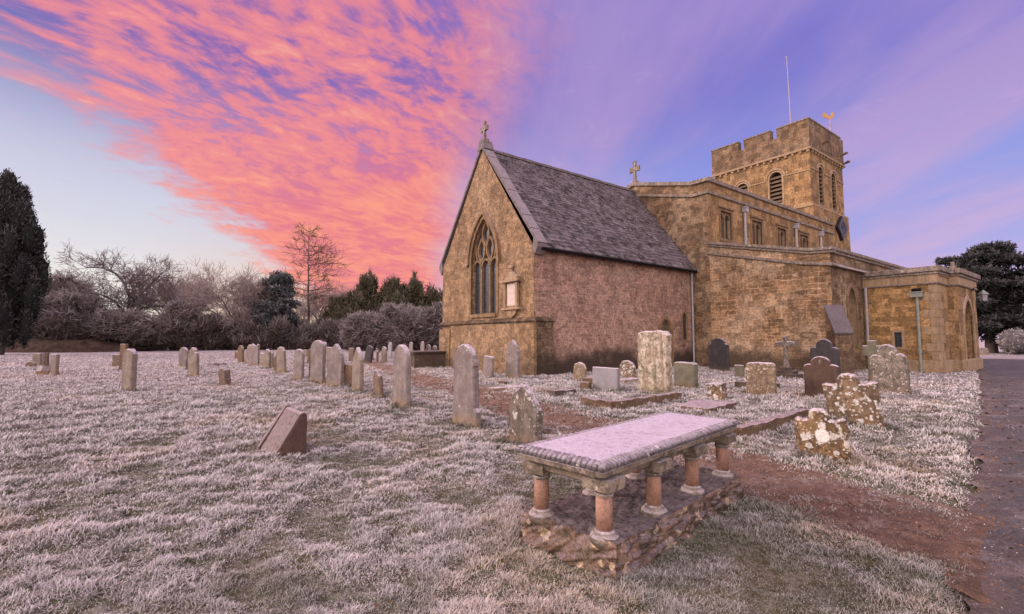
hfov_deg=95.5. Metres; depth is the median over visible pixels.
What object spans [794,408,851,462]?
headstone
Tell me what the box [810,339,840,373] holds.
headstone
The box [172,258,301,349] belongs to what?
bare tree
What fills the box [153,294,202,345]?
frosted bush
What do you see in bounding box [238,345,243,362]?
headstone
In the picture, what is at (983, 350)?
headstone
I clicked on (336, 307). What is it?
feathery evergreen
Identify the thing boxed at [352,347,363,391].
headstone
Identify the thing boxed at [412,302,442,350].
frosted shrub
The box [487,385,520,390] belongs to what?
ledger slab
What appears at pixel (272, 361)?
headstone
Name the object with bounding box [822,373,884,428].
headstone
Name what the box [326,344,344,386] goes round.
headstone
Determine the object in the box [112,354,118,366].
headstone
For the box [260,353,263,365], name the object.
headstone
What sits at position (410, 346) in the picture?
headstone
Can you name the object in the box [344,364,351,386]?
headstone
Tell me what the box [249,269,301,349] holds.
conifer tree
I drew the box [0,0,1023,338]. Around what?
sky
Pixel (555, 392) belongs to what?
ledger slab
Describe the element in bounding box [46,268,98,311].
frosted bush
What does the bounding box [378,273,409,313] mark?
feathery evergreen
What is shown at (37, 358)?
headstone
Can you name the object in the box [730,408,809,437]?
grave kerb
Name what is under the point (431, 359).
chest tomb
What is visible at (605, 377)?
headstone
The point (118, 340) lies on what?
brush thicket
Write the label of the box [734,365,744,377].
headstone
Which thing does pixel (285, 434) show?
wedge stone
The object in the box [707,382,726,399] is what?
stone block
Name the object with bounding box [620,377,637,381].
ledger slab
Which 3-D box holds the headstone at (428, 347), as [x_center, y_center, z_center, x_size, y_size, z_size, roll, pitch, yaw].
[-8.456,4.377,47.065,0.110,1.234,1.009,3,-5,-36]
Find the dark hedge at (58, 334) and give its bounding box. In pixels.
[17,329,300,349]
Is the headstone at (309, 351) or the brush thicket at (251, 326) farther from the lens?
the brush thicket at (251, 326)
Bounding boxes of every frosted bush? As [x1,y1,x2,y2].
[30,286,119,339]
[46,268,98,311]
[74,306,159,346]
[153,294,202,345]
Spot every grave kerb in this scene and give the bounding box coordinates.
[581,392,681,409]
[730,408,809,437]
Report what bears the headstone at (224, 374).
on the ground at (696, 540)
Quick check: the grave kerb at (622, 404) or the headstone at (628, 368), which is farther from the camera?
the headstone at (628, 368)
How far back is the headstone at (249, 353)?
28.21 m
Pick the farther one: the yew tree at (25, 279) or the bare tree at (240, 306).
the bare tree at (240, 306)
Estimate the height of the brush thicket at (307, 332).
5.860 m
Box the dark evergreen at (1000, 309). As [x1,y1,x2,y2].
[932,240,1023,352]
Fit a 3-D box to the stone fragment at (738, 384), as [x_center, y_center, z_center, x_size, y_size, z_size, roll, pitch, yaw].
[7.099,2.456,14.367,0.330,0.348,0.362,-4,-5,44]
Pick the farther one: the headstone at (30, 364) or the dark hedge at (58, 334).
the dark hedge at (58, 334)
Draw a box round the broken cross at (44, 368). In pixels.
[35,352,49,374]
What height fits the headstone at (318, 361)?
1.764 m
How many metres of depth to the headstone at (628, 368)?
17.96 m
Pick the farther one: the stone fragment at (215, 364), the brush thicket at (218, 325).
the brush thicket at (218, 325)
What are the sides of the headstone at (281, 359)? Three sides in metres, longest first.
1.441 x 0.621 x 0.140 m
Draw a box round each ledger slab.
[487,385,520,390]
[546,388,575,395]
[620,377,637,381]
[673,399,737,412]
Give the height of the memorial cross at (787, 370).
1.860 m
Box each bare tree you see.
[53,241,189,318]
[112,260,228,316]
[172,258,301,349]
[224,288,257,321]
[293,276,349,322]
[325,282,353,302]
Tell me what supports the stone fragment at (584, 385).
on the ground at (696, 540)
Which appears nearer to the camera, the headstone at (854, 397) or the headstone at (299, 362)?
the headstone at (854, 397)
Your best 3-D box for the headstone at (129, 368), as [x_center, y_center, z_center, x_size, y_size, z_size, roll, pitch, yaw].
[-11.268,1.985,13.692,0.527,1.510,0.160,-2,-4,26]
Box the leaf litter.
[242,367,1023,612]
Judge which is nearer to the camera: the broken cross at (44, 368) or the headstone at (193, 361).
the headstone at (193, 361)
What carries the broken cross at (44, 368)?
on the ground at (696, 540)
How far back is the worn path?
4.30 m
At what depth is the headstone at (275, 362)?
22.35 m
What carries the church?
on the ground at (696, 540)
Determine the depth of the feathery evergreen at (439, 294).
68.34 m
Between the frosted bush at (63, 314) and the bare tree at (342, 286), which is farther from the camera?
the bare tree at (342, 286)
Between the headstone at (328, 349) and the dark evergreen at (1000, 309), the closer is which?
the headstone at (328, 349)
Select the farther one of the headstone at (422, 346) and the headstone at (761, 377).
the headstone at (422, 346)
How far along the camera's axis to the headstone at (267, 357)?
24.13 m
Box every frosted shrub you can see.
[336,309,382,350]
[363,302,434,350]
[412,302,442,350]
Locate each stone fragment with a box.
[208,363,225,365]
[580,381,591,389]
[584,377,592,383]
[735,381,745,387]
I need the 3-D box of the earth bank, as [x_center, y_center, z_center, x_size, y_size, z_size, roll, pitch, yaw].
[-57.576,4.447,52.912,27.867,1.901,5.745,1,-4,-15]
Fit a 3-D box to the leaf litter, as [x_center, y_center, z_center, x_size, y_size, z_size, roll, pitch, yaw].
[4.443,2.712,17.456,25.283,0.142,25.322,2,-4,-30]
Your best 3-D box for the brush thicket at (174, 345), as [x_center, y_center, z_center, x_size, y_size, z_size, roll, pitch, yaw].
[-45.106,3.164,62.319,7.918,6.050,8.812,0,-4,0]
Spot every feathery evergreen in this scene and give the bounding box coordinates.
[318,293,349,345]
[341,282,370,323]
[350,268,382,313]
[373,287,383,313]
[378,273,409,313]
[400,269,426,310]
[418,282,437,310]
[436,287,442,302]
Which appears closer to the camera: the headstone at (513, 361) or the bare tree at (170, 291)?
the headstone at (513, 361)
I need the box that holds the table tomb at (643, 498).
[516,411,743,581]
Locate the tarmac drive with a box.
[958,359,1023,613]
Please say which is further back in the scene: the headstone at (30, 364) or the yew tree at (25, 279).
the yew tree at (25, 279)
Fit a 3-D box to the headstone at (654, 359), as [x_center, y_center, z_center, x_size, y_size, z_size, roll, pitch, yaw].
[4.005,1.664,13.077,0.225,2.017,1.082,3,-5,-36]
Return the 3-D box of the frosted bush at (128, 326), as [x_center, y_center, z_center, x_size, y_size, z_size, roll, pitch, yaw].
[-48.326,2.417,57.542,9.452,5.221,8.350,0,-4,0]
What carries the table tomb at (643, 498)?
on the ground at (696, 540)
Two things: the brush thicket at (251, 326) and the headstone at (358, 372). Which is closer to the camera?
the headstone at (358, 372)
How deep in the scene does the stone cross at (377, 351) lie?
31.33 m
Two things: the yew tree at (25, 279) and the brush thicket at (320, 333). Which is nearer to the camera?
the yew tree at (25, 279)
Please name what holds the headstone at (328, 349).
on the ground at (696, 540)
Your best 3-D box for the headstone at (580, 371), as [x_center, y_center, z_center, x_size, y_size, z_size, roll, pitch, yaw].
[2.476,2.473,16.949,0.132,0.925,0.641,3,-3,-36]
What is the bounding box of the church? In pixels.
[439,56,982,375]
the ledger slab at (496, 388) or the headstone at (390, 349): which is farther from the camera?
the headstone at (390, 349)
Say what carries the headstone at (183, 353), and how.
on the ground at (696, 540)
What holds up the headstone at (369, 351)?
on the ground at (696, 540)
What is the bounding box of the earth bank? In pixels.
[5,339,157,352]
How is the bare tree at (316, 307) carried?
on the ground at (696, 540)
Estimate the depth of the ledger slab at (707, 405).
10.26 m
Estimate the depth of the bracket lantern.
22.98 m
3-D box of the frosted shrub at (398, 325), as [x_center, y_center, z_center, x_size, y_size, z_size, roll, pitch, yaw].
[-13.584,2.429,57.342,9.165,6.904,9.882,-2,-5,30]
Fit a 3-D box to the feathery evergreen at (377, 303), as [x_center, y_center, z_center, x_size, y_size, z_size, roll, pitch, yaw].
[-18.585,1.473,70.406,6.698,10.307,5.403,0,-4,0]
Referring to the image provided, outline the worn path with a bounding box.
[364,361,995,603]
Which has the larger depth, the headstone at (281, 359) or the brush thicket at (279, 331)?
the brush thicket at (279, 331)
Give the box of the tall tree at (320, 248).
[262,222,353,322]
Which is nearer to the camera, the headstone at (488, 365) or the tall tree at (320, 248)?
the headstone at (488, 365)
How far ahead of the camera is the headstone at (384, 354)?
30.11 m
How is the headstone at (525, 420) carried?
on the ground at (696, 540)
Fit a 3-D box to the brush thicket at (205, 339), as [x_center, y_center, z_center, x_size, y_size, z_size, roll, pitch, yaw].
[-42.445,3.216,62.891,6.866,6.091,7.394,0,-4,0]
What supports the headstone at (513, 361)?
on the ground at (696, 540)
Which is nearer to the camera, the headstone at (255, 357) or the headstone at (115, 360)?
the headstone at (115, 360)
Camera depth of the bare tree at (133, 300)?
60.48 m
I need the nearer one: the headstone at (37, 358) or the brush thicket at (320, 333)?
the headstone at (37, 358)
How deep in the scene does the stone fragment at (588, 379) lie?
15.78 m
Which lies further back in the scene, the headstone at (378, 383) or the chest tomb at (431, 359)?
the chest tomb at (431, 359)
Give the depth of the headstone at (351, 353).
32.51 m
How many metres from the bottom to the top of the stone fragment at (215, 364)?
0.261 m
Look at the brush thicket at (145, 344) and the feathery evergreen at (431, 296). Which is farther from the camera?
the feathery evergreen at (431, 296)
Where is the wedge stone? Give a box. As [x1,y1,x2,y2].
[257,405,306,456]
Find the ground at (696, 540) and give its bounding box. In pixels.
[0,340,1023,613]
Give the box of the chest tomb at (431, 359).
[410,350,445,367]
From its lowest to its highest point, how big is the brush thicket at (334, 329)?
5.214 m
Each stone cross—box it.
[375,348,379,361]
[862,340,879,380]
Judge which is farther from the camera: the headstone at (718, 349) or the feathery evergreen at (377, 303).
the feathery evergreen at (377, 303)
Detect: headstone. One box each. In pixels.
[25,361,35,366]
[32,353,42,365]
[50,354,59,374]
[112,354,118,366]
[119,344,127,369]
[121,349,137,390]
[179,347,188,366]
[188,347,198,376]
[218,368,230,385]
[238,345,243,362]
[246,344,251,363]
[251,344,259,365]
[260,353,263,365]
[264,349,270,367]
[270,353,273,367]
[273,354,276,370]
[276,347,286,372]
[293,349,304,379]
[307,349,310,362]
[310,340,325,383]
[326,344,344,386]
[326,347,332,365]
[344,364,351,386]
[348,348,354,360]
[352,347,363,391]
[364,345,373,362]
[373,370,383,397]
[381,346,386,362]
[388,342,391,357]
[392,345,410,407]
[409,342,412,350]
[420,341,424,350]
[426,344,430,350]
[452,344,480,428]
[483,355,494,376]
[506,340,519,377]
[508,384,543,443]
[573,362,586,379]
[593,367,619,390]
[620,360,635,377]
[637,330,671,393]
[674,362,697,387]
[708,338,729,371]
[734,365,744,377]
[745,362,776,394]
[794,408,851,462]
[803,356,839,395]
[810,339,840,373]
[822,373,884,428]
[869,344,910,393]
[979,347,988,354]
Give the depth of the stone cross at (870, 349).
17.33 m
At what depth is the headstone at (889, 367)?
13.21 m
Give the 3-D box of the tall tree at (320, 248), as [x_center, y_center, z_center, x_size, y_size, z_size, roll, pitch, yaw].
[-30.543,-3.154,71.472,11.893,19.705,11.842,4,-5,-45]
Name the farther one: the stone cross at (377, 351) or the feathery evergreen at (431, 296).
the feathery evergreen at (431, 296)
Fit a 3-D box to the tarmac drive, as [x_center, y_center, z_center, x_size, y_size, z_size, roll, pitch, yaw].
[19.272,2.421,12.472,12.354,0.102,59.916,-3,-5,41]
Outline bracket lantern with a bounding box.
[971,286,988,300]
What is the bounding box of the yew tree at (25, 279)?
[0,168,52,354]
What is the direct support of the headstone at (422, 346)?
on the ground at (696, 540)
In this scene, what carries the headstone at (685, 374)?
on the ground at (696, 540)
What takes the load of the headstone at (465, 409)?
on the ground at (696, 540)
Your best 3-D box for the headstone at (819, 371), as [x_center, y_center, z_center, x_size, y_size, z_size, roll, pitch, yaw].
[8.196,1.950,12.306,0.117,1.291,0.825,3,-6,-36]
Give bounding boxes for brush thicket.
[87,314,161,345]
[123,315,170,350]
[147,312,204,350]
[172,311,222,349]
[201,311,248,349]
[223,318,271,349]
[235,314,300,349]
[257,315,318,349]
[298,317,335,348]
[317,317,349,348]
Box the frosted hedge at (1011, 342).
[995,326,1023,354]
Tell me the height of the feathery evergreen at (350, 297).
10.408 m
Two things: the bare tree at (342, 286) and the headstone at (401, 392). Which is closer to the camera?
the headstone at (401, 392)
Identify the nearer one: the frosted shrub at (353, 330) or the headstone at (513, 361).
the headstone at (513, 361)
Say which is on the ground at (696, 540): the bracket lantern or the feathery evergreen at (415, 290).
the feathery evergreen at (415, 290)
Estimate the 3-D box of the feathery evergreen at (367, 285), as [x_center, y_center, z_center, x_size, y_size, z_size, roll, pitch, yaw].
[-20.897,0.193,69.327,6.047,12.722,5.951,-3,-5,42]
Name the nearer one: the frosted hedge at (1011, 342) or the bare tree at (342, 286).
the frosted hedge at (1011, 342)
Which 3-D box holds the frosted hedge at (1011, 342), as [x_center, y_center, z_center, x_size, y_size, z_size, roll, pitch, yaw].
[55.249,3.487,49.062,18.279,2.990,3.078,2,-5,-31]
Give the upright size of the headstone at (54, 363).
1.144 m
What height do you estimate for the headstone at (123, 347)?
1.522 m
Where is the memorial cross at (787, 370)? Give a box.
[775,336,802,378]

